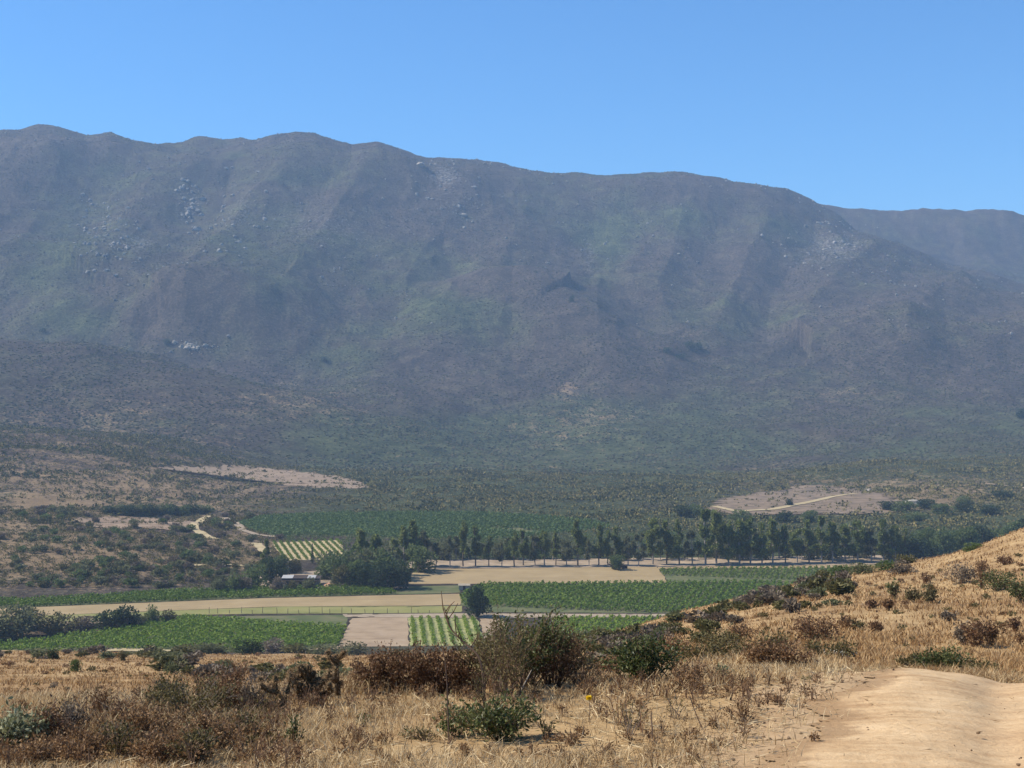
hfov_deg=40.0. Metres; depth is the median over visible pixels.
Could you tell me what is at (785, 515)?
oak tree
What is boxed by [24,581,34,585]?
chaparral shrub
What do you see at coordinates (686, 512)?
oak tree
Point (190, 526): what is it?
chaparral shrub
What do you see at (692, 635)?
sagebrush
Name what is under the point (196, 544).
chaparral shrub
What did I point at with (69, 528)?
chaparral shrub
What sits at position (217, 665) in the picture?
sagebrush
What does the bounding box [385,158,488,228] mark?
granite outcrop rocks
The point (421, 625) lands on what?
vine row
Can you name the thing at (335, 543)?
vine row
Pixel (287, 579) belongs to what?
farmhouse
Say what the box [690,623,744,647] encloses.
shrub
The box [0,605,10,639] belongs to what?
shrub
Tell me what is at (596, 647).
sagebrush
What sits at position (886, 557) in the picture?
willow tree
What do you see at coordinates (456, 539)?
eucalyptus tree
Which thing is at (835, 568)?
shrub
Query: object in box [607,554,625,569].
shrub
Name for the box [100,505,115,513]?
shrub
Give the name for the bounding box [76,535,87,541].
chaparral shrub
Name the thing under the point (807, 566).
dry field
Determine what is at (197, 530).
dirt track
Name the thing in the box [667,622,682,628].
sagebrush
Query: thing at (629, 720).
wild plant
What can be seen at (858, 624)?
shrub
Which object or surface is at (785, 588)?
sagebrush
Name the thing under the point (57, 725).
shrub
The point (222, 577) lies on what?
chaparral shrub
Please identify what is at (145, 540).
chaparral shrub
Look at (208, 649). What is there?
shrub
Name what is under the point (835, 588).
sagebrush
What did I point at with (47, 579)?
chaparral shrub
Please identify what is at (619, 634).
sagebrush
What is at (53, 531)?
chaparral shrub
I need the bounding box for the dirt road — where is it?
[757,668,1023,767]
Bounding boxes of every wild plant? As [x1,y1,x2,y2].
[254,728,294,765]
[280,714,305,746]
[289,740,316,765]
[328,735,372,755]
[355,708,371,726]
[398,725,412,739]
[410,723,437,740]
[532,714,558,737]
[544,731,572,741]
[583,737,620,754]
[600,679,629,723]
[611,697,650,734]
[630,684,649,731]
[663,693,685,717]
[726,698,756,721]
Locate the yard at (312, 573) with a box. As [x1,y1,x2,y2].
[250,570,407,593]
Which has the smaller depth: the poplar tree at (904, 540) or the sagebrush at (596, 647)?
the sagebrush at (596, 647)
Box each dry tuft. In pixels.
[758,612,768,616]
[982,593,990,598]
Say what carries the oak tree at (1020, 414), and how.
on the foothills
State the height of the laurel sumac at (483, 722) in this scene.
0.432 m
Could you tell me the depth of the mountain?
2777.79 m
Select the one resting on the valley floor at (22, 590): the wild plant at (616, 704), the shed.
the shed
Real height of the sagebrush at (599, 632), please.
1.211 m
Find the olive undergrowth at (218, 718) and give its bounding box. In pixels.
[49,679,287,757]
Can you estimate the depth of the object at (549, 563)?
669.03 m
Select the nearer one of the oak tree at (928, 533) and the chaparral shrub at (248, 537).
the oak tree at (928, 533)
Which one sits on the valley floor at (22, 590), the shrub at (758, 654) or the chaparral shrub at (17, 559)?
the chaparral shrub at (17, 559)
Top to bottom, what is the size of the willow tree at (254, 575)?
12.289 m
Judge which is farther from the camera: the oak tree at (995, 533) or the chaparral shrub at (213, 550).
the oak tree at (995, 533)
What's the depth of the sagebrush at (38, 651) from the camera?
183.15 m
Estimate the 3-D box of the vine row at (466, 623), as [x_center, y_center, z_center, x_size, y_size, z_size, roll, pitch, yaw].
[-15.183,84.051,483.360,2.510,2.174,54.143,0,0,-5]
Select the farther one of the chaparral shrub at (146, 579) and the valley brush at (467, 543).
the valley brush at (467, 543)
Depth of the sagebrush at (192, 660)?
125.44 m
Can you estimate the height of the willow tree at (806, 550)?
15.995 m
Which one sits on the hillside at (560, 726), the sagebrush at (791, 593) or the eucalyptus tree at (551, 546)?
the sagebrush at (791, 593)
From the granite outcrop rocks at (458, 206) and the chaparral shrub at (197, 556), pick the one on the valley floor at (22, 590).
the chaparral shrub at (197, 556)
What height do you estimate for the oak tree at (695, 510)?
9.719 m
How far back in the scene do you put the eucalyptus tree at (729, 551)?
660.82 m
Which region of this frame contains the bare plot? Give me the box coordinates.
[339,617,409,646]
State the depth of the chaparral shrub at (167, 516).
847.00 m
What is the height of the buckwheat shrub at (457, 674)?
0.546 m
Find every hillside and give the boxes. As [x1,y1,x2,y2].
[0,529,1023,767]
[709,484,899,514]
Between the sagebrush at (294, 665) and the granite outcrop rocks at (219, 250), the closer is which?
the sagebrush at (294, 665)
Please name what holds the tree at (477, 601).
on the valley floor at (22, 590)
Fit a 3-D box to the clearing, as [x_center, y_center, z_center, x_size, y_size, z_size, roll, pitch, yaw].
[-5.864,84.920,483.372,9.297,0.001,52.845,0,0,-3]
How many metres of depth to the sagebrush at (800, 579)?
144.54 m
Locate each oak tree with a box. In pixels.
[162,338,170,345]
[663,347,672,353]
[673,504,692,517]
[676,353,685,357]
[684,341,694,351]
[688,503,703,515]
[694,342,702,349]
[727,509,753,519]
[774,510,796,522]
[785,498,793,504]
[801,510,818,522]
[876,500,895,509]
[891,500,918,511]
[900,511,930,520]
[910,530,930,556]
[916,498,936,508]
[919,526,936,551]
[928,539,943,555]
[929,503,956,514]
[931,525,955,553]
[942,531,956,550]
[951,501,976,512]
[954,496,974,503]
[954,526,981,550]
[968,533,982,544]
[970,523,992,542]
[978,504,1001,514]
[990,490,1015,497]
[990,528,1001,539]
[1000,525,1014,535]
[1007,520,1022,530]
[1014,517,1023,529]
[1015,408,1023,418]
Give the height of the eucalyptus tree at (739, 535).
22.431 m
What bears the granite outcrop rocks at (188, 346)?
on the mountain
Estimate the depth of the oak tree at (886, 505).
945.30 m
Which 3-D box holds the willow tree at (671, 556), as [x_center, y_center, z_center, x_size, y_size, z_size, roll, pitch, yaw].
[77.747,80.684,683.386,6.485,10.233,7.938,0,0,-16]
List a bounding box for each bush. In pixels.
[47,648,58,659]
[47,682,58,687]
[68,659,82,671]
[118,650,125,660]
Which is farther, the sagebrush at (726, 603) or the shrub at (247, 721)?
the sagebrush at (726, 603)
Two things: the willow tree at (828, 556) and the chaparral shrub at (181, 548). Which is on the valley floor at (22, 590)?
the chaparral shrub at (181, 548)
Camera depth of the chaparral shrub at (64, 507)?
861.73 m
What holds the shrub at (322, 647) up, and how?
on the hillside at (560, 726)
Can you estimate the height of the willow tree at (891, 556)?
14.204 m
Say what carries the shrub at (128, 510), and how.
on the valley floor at (22, 590)
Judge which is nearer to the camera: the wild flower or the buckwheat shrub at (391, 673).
the wild flower
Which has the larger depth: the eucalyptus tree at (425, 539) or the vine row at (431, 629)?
the eucalyptus tree at (425, 539)
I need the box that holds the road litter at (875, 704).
[766,665,1023,767]
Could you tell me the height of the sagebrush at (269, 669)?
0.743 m
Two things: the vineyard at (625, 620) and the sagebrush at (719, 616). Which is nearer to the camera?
the sagebrush at (719, 616)
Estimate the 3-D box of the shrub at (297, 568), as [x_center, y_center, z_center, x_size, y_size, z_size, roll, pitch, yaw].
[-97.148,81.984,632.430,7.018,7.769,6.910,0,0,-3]
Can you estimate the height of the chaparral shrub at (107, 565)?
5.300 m
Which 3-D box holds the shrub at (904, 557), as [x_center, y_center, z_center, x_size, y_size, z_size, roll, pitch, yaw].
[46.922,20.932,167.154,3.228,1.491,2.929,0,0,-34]
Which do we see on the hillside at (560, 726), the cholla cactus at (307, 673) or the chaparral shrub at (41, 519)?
the cholla cactus at (307, 673)
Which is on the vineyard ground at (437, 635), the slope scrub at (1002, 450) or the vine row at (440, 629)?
the vine row at (440, 629)
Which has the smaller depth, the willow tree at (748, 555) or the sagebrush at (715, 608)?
the sagebrush at (715, 608)
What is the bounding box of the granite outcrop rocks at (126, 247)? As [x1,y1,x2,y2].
[52,184,153,286]
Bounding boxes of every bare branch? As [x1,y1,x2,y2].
[440,642,448,743]
[441,591,484,700]
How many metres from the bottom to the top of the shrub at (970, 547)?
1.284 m
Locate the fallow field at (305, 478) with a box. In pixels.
[157,465,367,487]
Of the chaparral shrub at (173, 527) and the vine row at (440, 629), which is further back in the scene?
the chaparral shrub at (173, 527)
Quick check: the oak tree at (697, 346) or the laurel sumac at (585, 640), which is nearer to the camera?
the laurel sumac at (585, 640)
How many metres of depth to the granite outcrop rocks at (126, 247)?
2726.77 m
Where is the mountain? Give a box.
[0,124,1023,381]
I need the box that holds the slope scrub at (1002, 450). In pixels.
[0,332,1023,474]
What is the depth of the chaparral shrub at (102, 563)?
633.61 m
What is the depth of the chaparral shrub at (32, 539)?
707.66 m
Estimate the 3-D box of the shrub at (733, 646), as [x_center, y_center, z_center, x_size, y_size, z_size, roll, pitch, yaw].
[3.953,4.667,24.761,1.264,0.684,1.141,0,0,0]
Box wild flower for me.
[585,695,591,721]
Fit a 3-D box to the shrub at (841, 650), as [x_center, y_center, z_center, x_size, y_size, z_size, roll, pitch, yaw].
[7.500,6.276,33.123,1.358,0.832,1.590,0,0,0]
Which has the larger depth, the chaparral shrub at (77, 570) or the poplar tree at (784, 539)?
the poplar tree at (784, 539)
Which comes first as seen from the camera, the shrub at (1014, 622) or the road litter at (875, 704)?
the road litter at (875, 704)
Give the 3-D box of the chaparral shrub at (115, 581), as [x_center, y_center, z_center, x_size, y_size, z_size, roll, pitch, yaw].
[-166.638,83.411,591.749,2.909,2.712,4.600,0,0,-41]
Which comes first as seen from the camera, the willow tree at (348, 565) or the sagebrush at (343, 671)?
the sagebrush at (343, 671)
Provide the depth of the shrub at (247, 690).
12.68 m
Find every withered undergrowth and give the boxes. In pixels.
[0,684,303,767]
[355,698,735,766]
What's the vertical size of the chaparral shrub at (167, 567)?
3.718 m
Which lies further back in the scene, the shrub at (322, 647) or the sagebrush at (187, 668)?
the shrub at (322, 647)
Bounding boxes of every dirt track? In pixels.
[191,516,219,538]
[219,517,273,536]
[251,543,264,551]
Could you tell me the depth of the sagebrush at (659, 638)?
73.42 m
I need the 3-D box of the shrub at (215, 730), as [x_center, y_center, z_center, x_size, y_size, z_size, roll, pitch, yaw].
[-2.263,2.594,10.494,0.525,0.395,0.595,0,0,0]
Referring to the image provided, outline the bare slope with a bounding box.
[73,515,196,530]
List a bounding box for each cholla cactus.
[254,669,294,718]
[286,661,335,702]
[324,648,347,697]
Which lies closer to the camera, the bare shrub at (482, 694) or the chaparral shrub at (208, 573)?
the bare shrub at (482, 694)
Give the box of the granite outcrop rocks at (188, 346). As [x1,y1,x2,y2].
[169,340,218,353]
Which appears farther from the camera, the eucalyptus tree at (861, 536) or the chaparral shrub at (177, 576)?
the eucalyptus tree at (861, 536)
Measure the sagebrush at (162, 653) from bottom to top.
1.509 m
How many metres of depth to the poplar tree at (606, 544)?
660.46 m
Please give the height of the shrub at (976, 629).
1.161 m
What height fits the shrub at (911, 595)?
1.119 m
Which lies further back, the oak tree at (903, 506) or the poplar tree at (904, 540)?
the oak tree at (903, 506)
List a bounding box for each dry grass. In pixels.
[0,628,1023,700]
[0,656,900,767]
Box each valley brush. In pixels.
[288,527,961,558]
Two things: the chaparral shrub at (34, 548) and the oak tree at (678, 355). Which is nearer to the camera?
the chaparral shrub at (34, 548)
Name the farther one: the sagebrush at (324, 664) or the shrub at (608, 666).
the sagebrush at (324, 664)
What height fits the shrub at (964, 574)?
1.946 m
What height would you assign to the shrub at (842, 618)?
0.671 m
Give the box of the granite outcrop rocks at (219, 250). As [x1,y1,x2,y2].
[193,166,268,263]
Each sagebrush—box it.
[30,653,48,658]
[31,647,45,656]
[61,649,72,653]
[74,650,89,657]
[77,643,109,653]
[97,651,115,658]
[142,648,163,657]
[143,645,156,649]
[145,654,188,670]
[150,649,169,658]
[162,661,179,674]
[166,651,185,655]
[176,647,194,652]
[177,652,200,668]
[178,665,196,675]
[191,650,202,657]
[191,665,215,677]
[199,663,234,676]
[214,659,232,664]
[245,665,257,673]
[248,662,271,669]
[248,669,275,681]
[256,663,274,671]
[263,666,277,672]
[273,667,297,680]
[275,663,285,668]
[281,660,315,669]
[317,657,346,669]
[331,666,352,674]
[387,649,420,663]
[575,629,593,641]
[582,658,602,665]
[586,651,606,658]
[587,626,611,635]
[589,633,601,643]
[589,644,604,651]
[591,629,609,638]
[598,646,620,654]
[599,634,615,643]
[601,638,609,648]
[605,646,618,655]
[606,641,627,648]
[609,627,630,636]
[614,631,626,641]
[625,622,646,634]
[627,631,642,643]
[637,633,648,641]
[639,623,663,635]
[642,625,666,634]
[650,624,668,633]
[652,633,667,646]
[653,631,674,637]
[663,609,684,622]
[663,626,677,635]
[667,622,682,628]
[669,612,686,621]
[669,626,693,634]
[681,609,709,624]
[685,631,712,644]
[692,617,721,630]
[695,618,720,631]
[702,605,728,615]
[703,609,727,621]
[717,599,733,610]
[726,614,743,623]
[733,594,747,600]
[734,601,751,610]
[744,593,756,604]
[746,587,775,597]
[751,599,763,607]
[757,584,777,591]
[757,592,783,604]
[768,585,782,590]
[769,591,788,598]
[771,599,783,609]
[782,584,798,591]
[782,597,800,612]
[784,588,800,597]
[792,576,811,588]
[793,586,810,595]
[796,578,814,589]
[800,600,811,608]
[805,577,829,588]
[808,592,821,599]
[810,586,827,595]
[818,582,828,589]
[821,598,843,605]
[825,581,855,594]
[826,577,852,585]
[835,569,851,579]
[841,585,855,593]
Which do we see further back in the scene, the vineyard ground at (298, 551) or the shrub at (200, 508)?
the shrub at (200, 508)
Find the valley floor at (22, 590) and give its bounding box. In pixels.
[0,499,1023,654]
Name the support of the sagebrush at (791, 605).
on the hillside at (560, 726)
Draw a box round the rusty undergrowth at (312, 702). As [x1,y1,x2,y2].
[66,670,366,742]
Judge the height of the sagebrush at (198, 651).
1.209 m
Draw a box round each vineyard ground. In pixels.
[0,585,459,607]
[0,615,347,651]
[273,540,342,559]
[408,618,482,645]
[553,619,652,635]
[661,568,850,582]
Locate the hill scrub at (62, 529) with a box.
[0,504,288,587]
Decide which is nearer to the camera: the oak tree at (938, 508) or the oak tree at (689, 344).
the oak tree at (938, 508)
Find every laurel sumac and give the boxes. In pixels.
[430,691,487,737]
[449,625,501,692]
[451,689,541,743]
[463,605,585,687]
[486,598,525,686]
[523,619,551,684]
[526,606,570,687]
[544,624,606,675]
[597,625,685,679]
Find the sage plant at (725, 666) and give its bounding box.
[715,663,733,677]
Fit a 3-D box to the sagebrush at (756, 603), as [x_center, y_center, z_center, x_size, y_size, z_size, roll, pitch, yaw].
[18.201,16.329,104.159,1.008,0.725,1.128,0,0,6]
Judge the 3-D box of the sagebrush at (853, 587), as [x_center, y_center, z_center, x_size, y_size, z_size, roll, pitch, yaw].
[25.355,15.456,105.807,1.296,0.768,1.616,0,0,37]
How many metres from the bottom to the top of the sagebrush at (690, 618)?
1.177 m
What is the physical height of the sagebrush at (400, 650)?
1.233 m
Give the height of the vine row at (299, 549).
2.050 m
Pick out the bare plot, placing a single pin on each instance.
(368, 631)
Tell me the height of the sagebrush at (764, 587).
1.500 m
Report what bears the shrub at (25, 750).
on the hillside at (560, 726)
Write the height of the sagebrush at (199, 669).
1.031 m
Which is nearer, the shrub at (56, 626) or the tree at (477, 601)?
the shrub at (56, 626)
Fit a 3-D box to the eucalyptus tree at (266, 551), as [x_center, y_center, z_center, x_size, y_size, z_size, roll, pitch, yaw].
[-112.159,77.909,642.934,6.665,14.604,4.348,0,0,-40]
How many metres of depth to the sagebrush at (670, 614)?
127.70 m
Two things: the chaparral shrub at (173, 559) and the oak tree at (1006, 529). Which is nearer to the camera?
the chaparral shrub at (173, 559)
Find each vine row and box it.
[272,541,287,559]
[279,540,294,558]
[285,540,300,559]
[292,540,308,559]
[297,539,314,557]
[304,539,322,558]
[310,538,325,556]
[317,539,329,551]
[323,538,340,555]
[329,538,344,552]
[410,615,417,644]
[418,615,426,644]
[426,615,436,644]
[435,615,445,644]
[444,615,455,643]
[453,614,465,643]
[461,613,472,643]
[470,615,482,640]
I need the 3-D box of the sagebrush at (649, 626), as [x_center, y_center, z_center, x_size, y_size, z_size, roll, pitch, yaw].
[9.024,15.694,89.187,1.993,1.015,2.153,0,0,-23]
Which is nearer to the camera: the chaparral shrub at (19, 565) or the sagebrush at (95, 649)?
the sagebrush at (95, 649)
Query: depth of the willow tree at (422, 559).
632.60 m
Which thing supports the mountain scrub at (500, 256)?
on the mountain
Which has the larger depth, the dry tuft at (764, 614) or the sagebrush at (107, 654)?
the sagebrush at (107, 654)
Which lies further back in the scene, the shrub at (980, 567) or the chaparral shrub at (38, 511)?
the chaparral shrub at (38, 511)
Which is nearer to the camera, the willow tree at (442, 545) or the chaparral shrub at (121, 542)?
the willow tree at (442, 545)
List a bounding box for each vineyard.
[0,583,396,606]
[239,510,609,538]
[459,578,796,611]
[547,613,665,633]
[660,564,866,579]
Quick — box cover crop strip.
[2,606,461,623]
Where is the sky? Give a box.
[0,0,1023,214]
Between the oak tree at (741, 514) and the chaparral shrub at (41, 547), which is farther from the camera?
the oak tree at (741, 514)
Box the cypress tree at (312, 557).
[310,543,313,562]
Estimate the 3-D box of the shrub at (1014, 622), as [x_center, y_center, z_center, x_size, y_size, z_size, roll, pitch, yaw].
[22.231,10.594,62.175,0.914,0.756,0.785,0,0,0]
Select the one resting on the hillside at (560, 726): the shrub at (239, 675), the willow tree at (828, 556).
the shrub at (239, 675)
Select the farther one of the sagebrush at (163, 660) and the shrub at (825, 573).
the shrub at (825, 573)
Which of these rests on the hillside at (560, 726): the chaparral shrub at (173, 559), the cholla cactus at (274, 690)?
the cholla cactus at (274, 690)
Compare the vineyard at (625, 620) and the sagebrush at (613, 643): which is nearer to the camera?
the sagebrush at (613, 643)
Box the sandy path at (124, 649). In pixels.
[106,648,170,650]
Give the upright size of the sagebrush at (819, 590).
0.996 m
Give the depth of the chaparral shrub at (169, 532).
765.17 m
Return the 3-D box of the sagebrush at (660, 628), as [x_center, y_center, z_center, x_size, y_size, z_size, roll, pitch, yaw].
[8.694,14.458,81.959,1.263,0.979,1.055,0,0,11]
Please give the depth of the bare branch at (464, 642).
12.62 m
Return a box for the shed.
[458,584,470,589]
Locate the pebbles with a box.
[606,670,880,767]
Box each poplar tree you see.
[458,520,468,565]
[470,524,483,565]
[483,535,493,565]
[510,530,518,565]
[518,530,528,564]
[552,531,559,564]
[571,518,586,565]
[593,523,604,564]
[603,530,610,564]
[610,526,622,555]
[659,519,674,563]
[672,519,683,563]
[779,523,789,562]
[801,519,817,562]
[900,528,908,553]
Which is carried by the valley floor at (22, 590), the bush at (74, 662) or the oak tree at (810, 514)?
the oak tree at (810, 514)
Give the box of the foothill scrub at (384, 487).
[0,424,1023,532]
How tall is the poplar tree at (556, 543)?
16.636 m
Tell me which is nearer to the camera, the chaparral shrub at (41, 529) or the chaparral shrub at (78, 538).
the chaparral shrub at (78, 538)
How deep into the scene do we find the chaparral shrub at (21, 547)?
668.81 m
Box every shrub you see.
[0,601,41,640]
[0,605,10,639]
[0,696,31,716]
[0,696,55,749]
[5,731,66,767]
[11,557,21,562]
[13,604,44,629]
[14,563,27,568]
[17,510,27,516]
[18,545,28,551]
[23,532,36,537]
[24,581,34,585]
[25,694,79,744]
[28,536,38,541]
[28,546,38,552]
[29,573,39,578]
[29,610,80,635]
[34,508,45,514]
[36,527,45,531]
[36,579,47,587]
[37,576,49,582]
[38,517,45,522]
[38,544,47,551]
[39,534,49,539]
[40,513,50,519]
[40,692,94,735]
[46,505,55,511]
[47,573,60,579]
[49,527,57,533]
[50,535,64,541]
[52,578,66,587]
[53,720,119,761]
[54,548,62,553]
[55,508,67,514]
[55,513,64,518]
[56,506,67,510]
[58,564,69,569]
[64,616,89,631]
[66,526,73,531]
[66,566,74,572]
[68,510,77,515]
[69,568,86,576]
[70,544,80,549]
[74,564,88,569]
[76,526,85,531]
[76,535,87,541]
[76,615,95,628]
[80,511,92,516]
[80,558,95,569]
[81,680,126,720]
[83,528,94,532]
[85,521,93,525]
[89,709,147,754]
[91,575,105,582]
[91,609,129,629]
[93,555,103,562]
[94,540,104,546]
[96,571,105,575]
[98,561,108,566]
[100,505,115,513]
[101,692,153,720]
[103,530,111,535]
[103,556,115,561]
[104,567,117,572]
[105,562,118,569]
[106,687,190,738]
[109,504,122,514]
[112,579,120,584]
[112,603,140,626]
[114,560,127,565]
[114,564,132,572]
[115,539,124,548]
[117,550,130,558]
[119,532,130,538]
[119,545,127,550]
[120,505,137,515]
[123,577,137,585]
[124,558,135,563]
[127,553,139,558]
[128,518,138,523]
[128,722,189,766]
[129,612,142,624]
[130,561,142,570]
[132,504,144,515]
[132,545,141,549]
[134,564,142,570]
[136,504,150,515]
[137,615,146,623]
[137,665,240,719]
[139,575,154,583]
[140,537,149,543]
[143,503,159,516]
[144,603,160,622]
[145,672,185,700]
[148,538,160,543]
[148,565,155,570]
[150,567,163,576]
[151,504,166,515]
[152,580,164,587]
[158,518,167,522]
[160,503,174,515]
[160,563,172,569]
[160,609,177,622]
[161,514,170,519]
[163,555,181,563]
[163,718,223,764]
[165,530,175,534]
[166,580,176,586]
[168,525,177,530]
[168,559,184,567]
[171,505,186,515]
[171,642,197,650]
[172,703,246,750]
[174,572,184,579]
[175,546,186,552]
[177,504,191,515]
[177,525,186,531]
[180,535,188,540]
[180,549,197,558]
[182,562,194,569]
[183,542,190,547]
[184,503,198,514]
[185,523,195,529]
[186,556,195,562]
[186,667,221,699]
[190,533,201,539]
[192,553,202,560]
[193,541,202,546]
[193,642,236,653]
[194,643,254,711]
[195,504,205,513]
[200,504,214,512]
[200,570,213,576]
[201,556,213,563]
[207,545,219,553]
[210,577,224,590]
[212,557,226,563]
[213,560,224,566]
[214,533,221,537]
[215,563,226,569]
[217,575,227,580]
[218,530,228,535]
[224,572,243,590]
[226,551,236,557]
[227,510,235,515]
[228,672,278,713]
[230,567,239,572]
[230,706,266,740]
[231,563,238,568]
[232,639,263,654]
[237,576,252,590]
[244,511,255,517]
[244,562,253,568]
[245,535,253,541]
[259,637,285,653]
[269,577,286,591]
[273,555,294,572]
[274,533,285,538]
[279,643,313,653]
[280,567,289,577]
[281,678,325,697]
[284,580,297,589]
[289,558,302,572]
[301,576,315,589]
[306,642,349,654]
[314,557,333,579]
[334,640,370,655]
[340,664,369,689]
[349,649,395,691]
[367,640,422,692]
[386,633,441,694]
[416,638,467,695]
[437,648,485,695]
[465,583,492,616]
[466,660,520,716]
[467,609,541,697]
[511,617,600,686]
[564,654,605,685]
[590,647,627,674]
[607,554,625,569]
[654,631,697,656]
[665,654,709,687]
[678,639,729,663]
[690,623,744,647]
[704,631,758,659]
[726,617,762,639]
[734,637,785,665]
[753,628,796,649]
[763,631,818,666]
[784,609,844,641]
[803,633,858,661]
[807,569,834,578]
[827,564,850,577]
[839,615,848,624]
[841,617,856,628]
[846,561,878,575]
[849,619,866,629]
[865,598,879,608]
[867,618,883,631]
[872,559,896,569]
[880,597,896,610]
[882,577,900,598]
[886,559,916,574]
[892,649,920,666]
[893,554,917,563]
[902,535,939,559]
[903,585,921,601]
[913,645,947,668]
[916,584,938,602]
[920,573,931,583]
[927,642,976,668]
[936,559,977,583]
[938,610,958,620]
[952,620,974,644]
[955,618,994,646]
[961,542,983,551]
[961,657,1003,672]
[973,560,989,588]
[974,560,990,570]
[976,567,1016,591]
[980,611,1006,645]
[994,554,1014,564]
[1001,572,1023,602]
[1005,616,1022,631]
[1015,632,1023,644]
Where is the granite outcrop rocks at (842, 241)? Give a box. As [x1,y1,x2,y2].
[760,220,904,287]
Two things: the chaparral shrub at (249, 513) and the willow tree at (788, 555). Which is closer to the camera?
the willow tree at (788, 555)
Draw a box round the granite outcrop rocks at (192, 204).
[175,177,205,233]
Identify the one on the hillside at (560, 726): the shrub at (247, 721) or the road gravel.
the shrub at (247, 721)
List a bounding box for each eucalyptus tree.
[260,539,271,565]
[353,526,370,553]
[366,533,381,561]
[390,537,401,554]
[398,525,411,562]
[406,519,418,566]
[409,523,424,569]
[418,530,432,558]
[432,542,440,565]
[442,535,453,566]
[452,536,459,558]
[495,541,504,566]
[503,537,509,557]
[529,534,539,565]
[536,530,551,565]
[550,537,560,559]
[557,540,565,554]
[562,541,571,564]
[584,538,591,564]
[622,535,633,564]
[629,540,637,558]
[633,531,646,565]
[644,518,663,563]
[655,540,663,559]
[683,530,695,563]
[693,508,715,564]
[709,509,725,563]
[719,520,740,563]
[729,518,751,563]
[740,516,765,563]
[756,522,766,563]
[765,517,781,562]
[788,528,803,561]
[798,545,806,559]
[814,515,830,561]
[824,521,841,561]
[838,536,849,559]
[839,523,853,560]
[850,519,871,561]
[863,527,877,561]
[870,546,878,559]
[876,518,888,560]
[886,525,901,559]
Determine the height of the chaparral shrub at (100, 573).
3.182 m
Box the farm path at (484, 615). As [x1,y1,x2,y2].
[343,613,664,617]
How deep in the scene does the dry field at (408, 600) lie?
544.07 m
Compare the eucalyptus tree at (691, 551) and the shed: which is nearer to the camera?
the shed
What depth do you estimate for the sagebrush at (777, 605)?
95.56 m
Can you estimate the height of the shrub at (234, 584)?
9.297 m
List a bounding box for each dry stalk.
[651,712,653,743]
[689,696,702,727]
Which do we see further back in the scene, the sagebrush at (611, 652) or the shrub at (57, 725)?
the sagebrush at (611, 652)
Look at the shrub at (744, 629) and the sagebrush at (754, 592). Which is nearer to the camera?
the shrub at (744, 629)
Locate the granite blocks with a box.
[0,129,1023,353]
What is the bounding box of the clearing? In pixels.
[480,618,504,640]
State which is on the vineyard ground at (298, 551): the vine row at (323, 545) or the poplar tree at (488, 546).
the vine row at (323, 545)
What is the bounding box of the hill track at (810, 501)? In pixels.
[712,493,856,510]
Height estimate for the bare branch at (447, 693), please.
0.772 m
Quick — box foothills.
[0,337,1023,511]
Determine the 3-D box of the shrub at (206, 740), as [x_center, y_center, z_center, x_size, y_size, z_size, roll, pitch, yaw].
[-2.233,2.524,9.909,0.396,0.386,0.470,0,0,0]
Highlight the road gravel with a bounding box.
[841,669,1021,765]
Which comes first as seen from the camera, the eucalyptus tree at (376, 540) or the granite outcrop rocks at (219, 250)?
the eucalyptus tree at (376, 540)
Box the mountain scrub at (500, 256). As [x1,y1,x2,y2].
[0,124,1023,368]
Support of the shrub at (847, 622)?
on the hillside at (560, 726)
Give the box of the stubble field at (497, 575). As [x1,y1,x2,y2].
[408,567,665,583]
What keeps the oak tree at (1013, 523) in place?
on the valley floor at (22, 590)
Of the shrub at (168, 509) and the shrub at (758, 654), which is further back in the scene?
the shrub at (168, 509)
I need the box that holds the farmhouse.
[281,575,322,586]
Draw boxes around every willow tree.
[238,563,269,588]
[257,556,284,583]
[313,550,339,576]
[324,550,347,576]
[330,565,353,586]
[341,544,363,571]
[343,546,386,584]
[343,558,366,586]
[350,562,380,586]
[365,546,398,579]
[366,561,398,589]
[377,540,401,566]
[384,559,411,589]
[405,543,439,572]
[437,538,452,559]
[453,542,464,558]
[491,542,505,559]
[503,539,519,559]
[560,538,574,558]
[621,545,632,559]
[668,545,675,558]
[709,543,720,557]
[723,542,742,560]
[735,533,753,559]
[763,539,771,559]
[779,538,793,557]
[800,531,819,558]
[814,537,831,558]
[818,540,834,560]
[833,542,840,557]
[860,544,870,558]
[881,543,893,559]
[885,535,904,559]
[889,528,910,559]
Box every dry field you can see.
[0,594,461,615]
[658,565,874,568]

